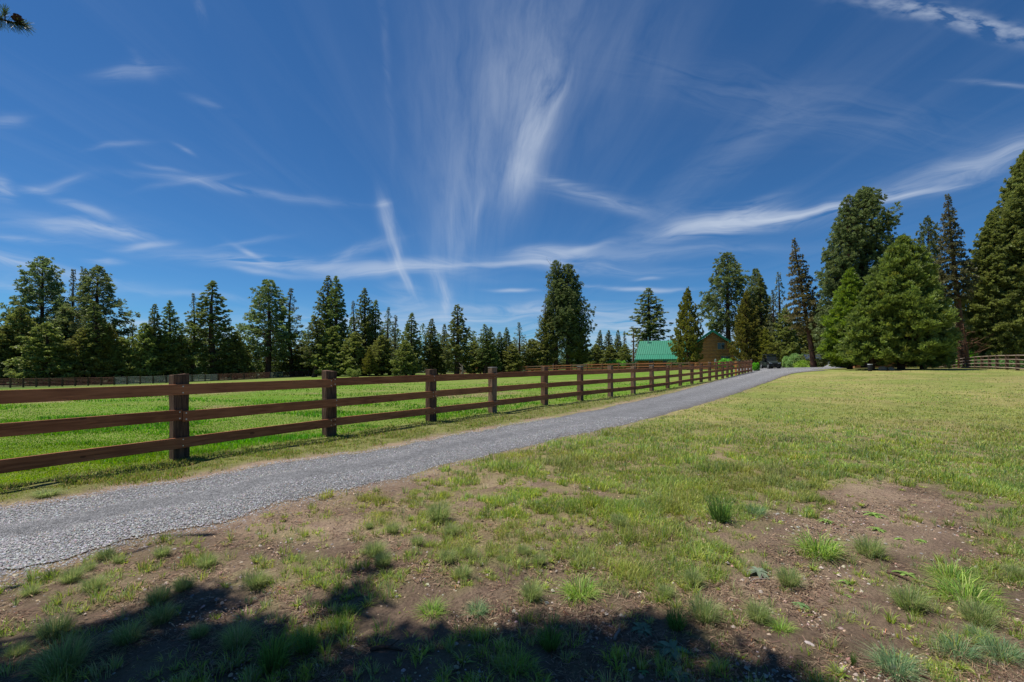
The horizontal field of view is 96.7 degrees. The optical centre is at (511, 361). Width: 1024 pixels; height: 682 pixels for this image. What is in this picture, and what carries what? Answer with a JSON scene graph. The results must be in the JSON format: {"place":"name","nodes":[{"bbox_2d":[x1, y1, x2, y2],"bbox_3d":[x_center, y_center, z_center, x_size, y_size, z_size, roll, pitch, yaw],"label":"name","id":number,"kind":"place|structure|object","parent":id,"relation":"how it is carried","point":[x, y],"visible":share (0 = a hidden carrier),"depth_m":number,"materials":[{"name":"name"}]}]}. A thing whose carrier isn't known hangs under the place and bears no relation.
{"place":"outdoors","nodes":[
{"label":"outdoors","id":0,"kind":"place"},
{"bbox_2d":[0,381,690,484],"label":"pasture grass","id":1,"kind":"structure","parent":0,"point":[160,455],"depth_m":11.78,"materials":[{"name":"plant"}]},
{"bbox_2d":[0,381,707,501],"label":"verge grass","id":2,"kind":"structure","parent":0,"point":[133,471],"depth_m":8.22,"materials":[{"name":"plant"}]},
{"bbox_2d":[0,370,821,565],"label":"road","id":3,"kind":"structure","parent":0,"point":[653,407],"depth_m":7.07,"materials":[{"name":"gravel"}]},
{"bbox_2d":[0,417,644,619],"bbox_3d":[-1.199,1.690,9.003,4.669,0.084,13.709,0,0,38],"label":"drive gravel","id":4,"kind":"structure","parent":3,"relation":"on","point":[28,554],"depth_m":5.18,"materials":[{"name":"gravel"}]},
{"bbox_2d":[0,362,1023,681],"bbox_3d":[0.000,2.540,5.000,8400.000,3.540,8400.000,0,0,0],"label":"ground","id":5,"kind":"structure","parent":0,"point":[412,598],"depth_m":4.14,"materials":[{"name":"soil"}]},
{"bbox_2d":[0,325,20,382],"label":"young pine","id":6,"kind":"object","parent":5,"relation":"on","point":[7,341],"visible":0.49,"depth_m":84.83,"materials":[{"name":"green plant"}]},
{"bbox_2d":[0,638,35,659],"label":"grass tuft","id":7,"kind":"object","parent":5,"relation":"on","point":[16,651],"visible":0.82,"depth_m":2.63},
{"bbox_2d":[0,3,36,36],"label":"shade pine","id":8,"kind":"object","parent":5,"relation":"on","point":[19,22],"visible":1,"depth_m":4.99,"materials":[{"name":"green plant"}]},
{"bbox_2d":[0,307,54,382],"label":"young pine","id":9,"kind":"object","parent":5,"relation":"on","point":[21,325],"visible":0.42,"depth_m":86.79,"materials":[{"name":"green plant"}]},
{"bbox_2d":[0,256,74,335],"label":"ponderosa pine","id":10,"kind":"object","parent":5,"relation":"on","point":[30,293],"visible":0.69,"depth_m":95.48,"materials":[{"name":"green plant"}]},
{"bbox_2d":[2,321,80,384],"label":"young pine","id":11,"kind":"object","parent":5,"relation":"on","point":[44,353],"visible":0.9,"depth_m":82.22,"materials":[{"name":"green plant"}]},
{"bbox_2d":[17,605,92,647],"bbox_3d":[-2.841,1.617,2.816,0.435,0.189,0.483,0,0,-26],"label":"grass tuft","id":12,"kind":"object","parent":5,"relation":"on","point":[51,627],"visible":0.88,"depth_m":2.81,"materials":[{"name":"plant"}]},
{"bbox_2d":[0,623,120,681],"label":"grass tuft","id":13,"kind":"object","parent":5,"relation":"on","point":[47,658],"visible":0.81,"depth_m":2.49,"materials":[{"name":"plant"}]},
{"bbox_2d":[50,305,80,376],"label":"lodgepole pine","id":14,"kind":"object","parent":5,"relation":"on","point":[56,323],"visible":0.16,"depth_m":91.49,"materials":[{"name":"green plant"}]},
{"bbox_2d":[48,564,94,584],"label":"grass tuft","id":15,"kind":"object","parent":5,"relation":"on","point":[71,575],"visible":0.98,"depth_m":3.56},
{"bbox_2d":[47,328,111,383],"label":"young pine","id":16,"kind":"object","parent":5,"relation":"on","point":[75,350],"visible":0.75,"depth_m":85.06,"materials":[{"name":"green plant"}]},
{"bbox_2d":[47,264,139,381],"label":"ponderosa pine","id":17,"kind":"object","parent":5,"relation":"on","point":[86,294],"visible":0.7,"depth_m":93.00,"materials":[{"name":"green plant"}]},
{"bbox_2d":[66,571,123,596],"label":"grass tuft","id":18,"kind":"object","parent":5,"relation":"on","point":[87,586],"visible":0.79,"depth_m":3.40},
{"bbox_2d":[78,299,116,383],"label":"lodgepole pine","id":19,"kind":"object","parent":5,"relation":"on","point":[93,328],"visible":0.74,"depth_m":86.62,"materials":[{"name":"green plant"}]},
{"bbox_2d":[92,322,127,383],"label":"tree","id":20,"kind":"object","parent":5,"relation":"on","point":[107,346],"visible":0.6,"depth_m":87.27,"materials":[{"name":"green plant"}]},
{"bbox_2d":[97,336,144,383],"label":"young pine","id":21,"kind":"object","parent":5,"relation":"on","point":[121,354],"visible":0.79,"depth_m":88.23,"materials":[{"name":"green plant"}]},
{"bbox_2d":[98,613,167,652],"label":"grass tuft","id":22,"kind":"object","parent":5,"relation":"on","point":[127,635],"visible":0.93,"depth_m":2.74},
{"bbox_2d":[120,322,162,382],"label":"young pine","id":23,"kind":"object","parent":5,"relation":"on","point":[137,343],"visible":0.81,"depth_m":89.91,"materials":[{"name":"green plant"}]},
{"bbox_2d":[139,304,163,381],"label":"lodgepole pine","id":24,"kind":"object","parent":5,"relation":"on","point":[154,327],"visible":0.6,"depth_m":92.07,"materials":[{"name":"green plant"}]},
{"bbox_2d":[0,370,308,387],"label":"corral fence","id":25,"kind":"object","parent":5,"relation":"on","point":[244,376],"visible":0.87,"depth_m":83.17,"materials":[{"name":"wood"}]},
{"bbox_2d":[126,596,187,627],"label":"grass tuft","id":26,"kind":"object","parent":5,"relation":"on","point":[163,616],"visible":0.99,"depth_m":2.96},
{"bbox_2d":[130,335,183,381],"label":"young pine","id":27,"kind":"object","parent":5,"relation":"on","point":[164,356],"visible":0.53,"depth_m":91.95,"materials":[{"name":"green plant"}]},
{"bbox_2d":[128,579,185,608],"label":"grass tuft","id":28,"kind":"object","parent":5,"relation":"on","point":[159,596],"visible":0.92,"depth_m":3.21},
{"bbox_2d":[156,300,184,381],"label":"lodgepole pine","id":29,"kind":"object","parent":5,"relation":"on","point":[170,331],"visible":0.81,"depth_m":93.35,"materials":[{"name":"green plant"}]},
{"bbox_2d":[162,335,203,379],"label":"young pine","id":30,"kind":"object","parent":5,"relation":"on","point":[186,368],"visible":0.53,"depth_m":94.51,"materials":[{"name":"green plant"}]},
{"bbox_2d":[166,573,204,592],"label":"grass tuft","id":31,"kind":"object","parent":5,"relation":"on","point":[187,583],"visible":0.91,"depth_m":3.38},
{"bbox_2d":[180,620,218,642],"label":"grass tuft","id":32,"kind":"object","parent":5,"relation":"on","point":[201,631],"visible":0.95,"depth_m":2.79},
{"bbox_2d":[178,280,241,379],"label":"lodgepole pine","id":33,"kind":"object","parent":5,"relation":"on","point":[206,355],"visible":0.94,"depth_m":97.43,"materials":[{"name":"green plant"}]},
{"bbox_2d":[198,613,267,665],"bbox_3d":[-1.630,1.604,2.710,0.417,0.181,0.463,0,0,-18],"label":"grass tuft","id":34,"kind":"object","parent":5,"relation":"on","point":[238,634],"visible":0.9,"depth_m":2.69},
{"bbox_2d":[215,335,261,378],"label":"young pine","id":35,"kind":"object","parent":5,"relation":"on","point":[238,363],"visible":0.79,"depth_m":100.35,"materials":[{"name":"green plant"}]},
{"bbox_2d":[236,566,276,591],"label":"grass tuft","id":36,"kind":"object","parent":5,"relation":"on","point":[253,583],"visible":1,"depth_m":3.41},
{"bbox_2d":[230,279,305,377],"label":"ponderosa pine","id":37,"kind":"object","parent":5,"relation":"on","point":[258,332],"visible":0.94,"depth_m":104.33,"materials":[{"name":"green plant"}]},
{"bbox_2d":[236,621,309,675],"bbox_3d":[-1.305,1.571,2.502,0.433,0.252,0.424,0,0,33],"label":"grass tuft","id":38,"kind":"object","parent":5,"relation":"on","point":[279,658],"visible":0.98,"depth_m":2.49,"materials":[{"name":"plant"}]},
{"bbox_2d":[273,288,303,376],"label":"thin pine","id":39,"kind":"object","parent":5,"relation":"on","point":[289,303],"visible":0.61,"depth_m":109.69,"materials":[{"name":"green plant"}]},
{"bbox_2d":[0,311,588,378],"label":"pine wood","id":40,"kind":"object","parent":5,"relation":"on","point":[276,363],"visible":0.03,"depth_m":115.57,"materials":[{"name":"green plant"}]},
{"bbox_2d":[274,344,318,376],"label":"young pine","id":41,"kind":"object","parent":5,"relation":"on","point":[285,365],"visible":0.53,"depth_m":109.54,"materials":[{"name":"green plant"}]},
{"bbox_2d":[290,625,323,655],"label":"grass tuft","id":42,"kind":"object","parent":5,"relation":"on","point":[312,645],"visible":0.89,"depth_m":2.63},
{"bbox_2d":[298,315,331,376],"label":"lodgepole pine","id":43,"kind":"object","parent":5,"relation":"on","point":[316,340],"visible":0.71,"depth_m":92.77,"materials":[{"name":"green plant"}]},
{"bbox_2d":[309,275,343,360],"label":"lodgepole pine","id":44,"kind":"object","parent":5,"relation":"on","point":[323,289],"visible":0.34,"depth_m":98.26,"materials":[{"name":"green plant"}]},
{"bbox_2d":[310,326,358,375],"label":"young pine","id":45,"kind":"object","parent":5,"relation":"on","point":[336,336],"visible":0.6,"depth_m":92.57,"materials":[{"name":"green plant"}]},
{"bbox_2d":[321,276,349,375],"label":"lodgepole pine","id":46,"kind":"object","parent":5,"relation":"on","point":[338,308],"visible":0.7,"depth_m":96.71,"materials":[{"name":"green plant"}]},
{"bbox_2d":[332,331,367,373],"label":"young pine","id":47,"kind":"object","parent":5,"relation":"on","point":[349,355],"visible":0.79,"depth_m":90.94,"materials":[{"name":"green plant"}]},
{"bbox_2d":[352,288,379,374],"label":"lodgepole pine","id":48,"kind":"object","parent":5,"relation":"on","point":[364,322],"visible":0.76,"depth_m":96.71,"materials":[{"name":"green plant"}]},
{"bbox_2d":[359,348,378,375],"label":"juniper tree","id":49,"kind":"object","parent":5,"relation":"on","point":[369,367],"visible":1,"depth_m":88.61,"materials":[{"name":"green plant"}]},
{"bbox_2d":[365,299,384,374],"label":"lodgepole pine","id":50,"kind":"object","parent":5,"relation":"on","point":[376,320],"visible":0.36,"depth_m":97.74,"materials":[{"name":"green plant"}]},
{"bbox_2d":[0,359,752,473],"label":"rail fence","id":51,"kind":"object","parent":5,"relation":"on","point":[178,415],"visible":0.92,"depth_m":9.09,"materials":[{"name":"wood"}]},
{"bbox_2d":[357,535,396,557],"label":"grass tuft","id":52,"kind":"object","parent":5,"relation":"on","point":[371,550],"visible":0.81,"depth_m":3.94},
{"bbox_2d":[367,335,398,374],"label":"young pine","id":53,"kind":"object","parent":5,"relation":"on","point":[382,346],"visible":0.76,"depth_m":92.52,"materials":[{"name":"green plant"}]},
{"bbox_2d":[389,340,420,375],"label":"young pine","id":54,"kind":"object","parent":5,"relation":"on","point":[405,362],"visible":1,"depth_m":89.61,"materials":[{"name":"green plant"}]},
{"bbox_2d":[398,313,424,373],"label":"lodgepole pine","id":55,"kind":"object","parent":5,"relation":"on","point":[416,342],"visible":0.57,"depth_m":93.67,"materials":[{"name":"green plant"}]},
{"bbox_2d":[402,593,455,624],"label":"grass tuft","id":56,"kind":"object","parent":5,"relation":"on","point":[430,606],"visible":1,"depth_m":3.06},
{"bbox_2d":[420,318,439,368],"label":"lodgepole pine","id":57,"kind":"object","parent":5,"relation":"on","point":[429,349],"visible":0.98,"depth_m":94.72,"materials":[{"name":"green plant"}]},
{"bbox_2d":[408,498,457,524],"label":"grass tuft","id":58,"kind":"object","parent":5,"relation":"on","point":[439,515],"visible":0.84,"depth_m":4.87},
{"bbox_2d":[422,340,447,374],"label":"young pine","id":59,"kind":"object","parent":5,"relation":"on","point":[439,364],"visible":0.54,"depth_m":95.70,"materials":[{"name":"green plant"}]},
{"bbox_2d":[439,304,476,373],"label":"lodgepole pine","id":60,"kind":"object","parent":5,"relation":"on","point":[457,332],"visible":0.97,"depth_m":91.64,"materials":[{"name":"green plant"}]},
{"bbox_2d":[463,341,483,373],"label":"young pine","id":61,"kind":"object","parent":5,"relation":"on","point":[473,365],"visible":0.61,"depth_m":96.25,"materials":[{"name":"green plant"}]},
{"bbox_2d":[462,596,495,618],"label":"grass tuft","id":62,"kind":"object","parent":5,"relation":"on","point":[480,609],"visible":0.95,"depth_m":3.07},
{"bbox_2d":[474,324,498,372],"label":"lodgepole pine","id":63,"kind":"object","parent":5,"relation":"on","point":[485,356],"visible":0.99,"depth_m":94.29,"materials":[{"name":"green plant"}]},
{"bbox_2d":[0,471,1022,681],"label":"soil pebbles","id":64,"kind":"object","parent":5,"relation":"on","point":[774,671],"visible":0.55,"depth_m":3.06,"materials":[{"name":"stone"}]},
{"bbox_2d":[0,449,1023,681],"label":"weed tufts","id":65,"kind":"object","parent":5,"relation":"on","point":[615,656],"visible":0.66,"depth_m":3.43,"materials":[{"name":"green plant"}]},
{"bbox_2d":[500,344,525,371],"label":"young pine","id":66,"kind":"object","parent":5,"relation":"on","point":[513,361],"visible":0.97,"depth_m":97.16,"materials":[{"name":"green plant"}]},
{"bbox_2d":[493,643,542,681],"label":"grass tuft","id":67,"kind":"object","parent":5,"relation":"on","point":[520,656],"visible":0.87,"depth_m":2.55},
{"bbox_2d":[513,576,552,604],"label":"grass tuft","id":68,"kind":"object","parent":5,"relation":"on","point":[536,593],"visible":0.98,"depth_m":3.26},
{"bbox_2d":[520,338,548,370],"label":"young pine","id":69,"kind":"object","parent":5,"relation":"on","point":[534,360],"visible":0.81,"depth_m":102.89,"materials":[{"name":"green plant"}]},
{"bbox_2d":[520,616,570,651],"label":"grass tuft","id":70,"kind":"object","parent":5,"relation":"on","point":[547,644],"visible":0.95,"depth_m":2.71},
{"bbox_2d":[534,260,597,369],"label":"ponderosa pine","id":71,"kind":"object","parent":5,"relation":"on","point":[562,317],"visible":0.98,"depth_m":104.47,"materials":[{"name":"green plant"}]},
{"bbox_2d":[550,570,611,608],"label":"grass tuft","id":72,"kind":"object","parent":5,"relation":"on","point":[580,588],"visible":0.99,"depth_m":3.34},
{"bbox_2d":[460,360,749,373],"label":"rail fence","id":73,"kind":"object","parent":5,"relation":"on","point":[618,366],"visible":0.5,"depth_m":85.57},
{"bbox_2d":[623,288,674,343],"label":"lodgepole pine","id":74,"kind":"object","parent":5,"relation":"on","point":[650,326],"visible":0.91,"depth_m":104.88,"materials":[{"name":"green plant"}]},
{"bbox_2d":[653,639,691,665],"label":"mullein plant","id":75,"kind":"object","parent":5,"relation":"on","point":[671,644],"visible":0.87,"depth_m":2.70,"materials":[{"name":"green plant"}]},
{"bbox_2d":[657,599,696,632],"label":"grass tuft","id":76,"kind":"object","parent":5,"relation":"on","point":[677,625],"visible":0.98,"depth_m":2.92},
{"bbox_2d":[632,330,737,367],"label":"log cabin","id":77,"kind":"object","parent":5,"relation":"on","point":[715,348],"visible":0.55,"depth_m":90.34,"materials":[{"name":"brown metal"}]},
{"bbox_2d":[667,286,704,369],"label":"juniper tree","id":78,"kind":"object","parent":5,"relation":"on","point":[690,336],"visible":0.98,"depth_m":79.43,"materials":[{"name":"green plant"}]},
{"bbox_2d":[676,566,711,590],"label":"grass tuft","id":79,"kind":"object","parent":5,"relation":"on","point":[696,579],"visible":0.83,"depth_m":3.47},
{"bbox_2d":[669,591,735,627],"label":"grass tuft","id":80,"kind":"object","parent":5,"relation":"on","point":[701,611],"visible":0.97,"depth_m":3.02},
{"bbox_2d":[697,490,745,525],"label":"grass tuft","id":81,"kind":"object","parent":5,"relation":"on","point":[715,514],"visible":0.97,"depth_m":4.79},
{"bbox_2d":[696,252,760,340],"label":"ponderosa pine","id":82,"kind":"object","parent":5,"relation":"on","point":[726,317],"visible":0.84,"depth_m":103.14,"materials":[{"name":"green plant"}]},
{"bbox_2d":[727,290,768,363],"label":"juniper tree","id":83,"kind":"object","parent":5,"relation":"on","point":[746,337],"visible":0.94,"depth_m":78.22,"materials":[{"name":"green plant"}]},
{"bbox_2d":[734,268,774,363],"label":"ponderosa pine","id":84,"kind":"object","parent":5,"relation":"on","point":[753,281],"visible":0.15,"depth_m":107.13,"materials":[{"name":"green plant"}]},
{"bbox_2d":[748,276,774,366],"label":"lodgepole pine","id":85,"kind":"object","parent":5,"relation":"on","point":[763,307],"visible":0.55,"depth_m":99.33,"materials":[{"name":"green plant"}]},
{"bbox_2d":[734,596,788,623],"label":"grass tuft","id":86,"kind":"object","parent":5,"relation":"on","point":[758,614],"visible":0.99,"depth_m":3.01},
{"bbox_2d":[747,327,781,367],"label":"juniper tree","id":87,"kind":"object","parent":5,"relation":"on","point":[765,348],"visible":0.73,"depth_m":76.41,"materials":[{"name":"green plant"}]},
{"bbox_2d":[564,305,1003,368],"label":"pine wood","id":88,"kind":"object","parent":5,"relation":"on","point":[802,356],"visible":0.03,"depth_m":82.12,"materials":[{"name":"green plant"}]},
{"bbox_2d":[765,616,804,637],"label":"grass tuft","id":89,"kind":"object","parent":5,"relation":"on","point":[777,623],"visible":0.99,"depth_m":2.90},
{"bbox_2d":[770,307,803,367],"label":"young pine","id":90,"kind":"object","parent":5,"relation":"on","point":[789,345],"visible":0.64,"depth_m":90.97,"materials":[{"name":"green plant"}]},
{"bbox_2d":[766,561,808,594],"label":"grass tuft","id":91,"kind":"object","parent":5,"relation":"on","point":[791,579],"visible":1,"depth_m":3.46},
{"bbox_2d":[783,238,823,366],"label":"fir tree","id":92,"kind":"object","parent":5,"relation":"on","point":[809,301],"visible":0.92,"depth_m":67.76,"materials":[{"name":"green plant"}]},
{"bbox_2d":[775,521,864,566],"bbox_3d":[2.729,1.586,4.059,0.820,0.247,0.771,0,0,-40],"label":"grass tuft","id":93,"kind":"object","parent":5,"relation":"on","point":[826,548],"visible":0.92,"depth_m":4.03,"materials":[{"name":"plant"}]},
{"bbox_2d":[816,267,863,368],"bbox_3d":[40.128,-5.003,53.743,6.429,12.409,6.490,0,0,0],"label":"pine","id":94,"kind":"object","parent":5,"relation":"on","point":[845,300],"visible":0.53,"depth_m":53.62,"materials":[{"name":"green plant"}]},
{"bbox_2d":[808,186,918,367],"bbox_3d":[47.304,-11.307,61.635,11.605,25.015,8.801,0,0,22],"label":"ponderosa pine","id":95,"kind":"object","parent":5,"relation":"on","point":[857,241],"visible":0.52,"depth_m":60.86,"materials":[{"name":"green plant"}]},
{"bbox_2d":[845,532,896,560],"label":"grass tuft","id":96,"kind":"object","parent":5,"relation":"on","point":[876,548],"visible":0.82,"depth_m":3.99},
{"bbox_2d":[851,635,939,681],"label":"grass tuft","id":97,"kind":"object","parent":5,"relation":"on","point":[886,660],"visible":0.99,"depth_m":2.50,"materials":[{"name":"plant"}]},
{"bbox_2d":[832,234,963,369],"bbox_3d":[41.030,-6.123,47.301,11.374,14.562,10.042,0,0,0],"label":"pine","id":98,"kind":"object","parent":5,"relation":"on","point":[901,316],"visible":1,"depth_m":46.15,"materials":[{"name":"green plant"}]},
{"bbox_2d":[874,577,947,624],"bbox_3d":[2.741,1.597,3.136,0.502,0.218,0.557,0,0,0],"label":"grass tuft","id":99,"kind":"object","parent":5,"relation":"on","point":[913,599],"visible":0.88,"depth_m":3.13,"materials":[{"name":"plant"}]},
{"bbox_2d":[914,215,946,367],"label":"ponderosa pine","id":100,"kind":"object","parent":5,"relation":"on","point":[928,232],"visible":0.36,"depth_m":67.44,"materials":[{"name":"green plant"}]},
{"bbox_2d":[902,551,996,587],"bbox_3d":[3.478,1.629,3.587,0.597,0.182,0.605,0,0,-9],"label":"grass tuft","id":101,"kind":"object","parent":5,"relation":"on","point":[951,569],"visible":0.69,"depth_m":3.60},
{"bbox_2d":[933,194,982,367],"bbox_3d":[60.655,-10.806,62.242,4.915,24.338,4.921,0,0,0],"label":"tree","id":102,"kind":"object","parent":5,"relation":"on","point":[950,276],"visible":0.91,"depth_m":61.76,"materials":[{"name":"green plant"}]},
{"bbox_2d":[908,566,1022,615],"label":"grass tuft","id":103,"kind":"object","parent":5,"relation":"on","point":[971,592],"visible":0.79,"depth_m":3.25,"materials":[{"name":"plant"}]},
{"bbox_2d":[920,625,1015,669],"bbox_3d":[2.567,1.626,2.634,0.464,0.145,0.451,0,0,-6],"label":"grass tuft","id":104,"kind":"object","parent":5,"relation":"on","point":[972,652],"visible":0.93,"depth_m":2.63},
{"bbox_2d":[937,355,1023,370],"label":"pole fence","id":105,"kind":"object","parent":5,"relation":"on","point":[1017,359],"visible":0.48,"depth_m":47.96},
{"bbox_2d":[943,591,1019,629],"bbox_3d":[3.052,1.605,2.971,0.492,0.197,0.476,0,0,-39],"label":"grass tuft","id":106,"kind":"object","parent":5,"relation":"on","point":[968,610],"visible":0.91,"depth_m":2.95,"materials":[{"name":"plant"}]},
{"bbox_2d":[954,150,1023,368],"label":"ponderosa pine","id":107,"kind":"object","parent":5,"relation":"on","point":[995,306],"visible":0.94,"depth_m":64.69,"materials":[{"name":"green plant"}]},
{"bbox_2d":[962,626,1023,670],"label":"grass tuft","id":108,"kind":"object","parent":5,"relation":"on","point":[993,651],"visible":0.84,"depth_m":2.61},
{"bbox_2d":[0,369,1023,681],"bbox_3d":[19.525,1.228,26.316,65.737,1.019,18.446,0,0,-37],"label":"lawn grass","id":109,"kind":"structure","parent":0,"point":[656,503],"depth_m":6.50,"materials":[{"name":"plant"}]},
{"bbox_2d":[0,0,1023,361],"label":"sky","id":110,"kind":"structure","parent":0,"point":[428,157],"materials":[{"name":"blue"}]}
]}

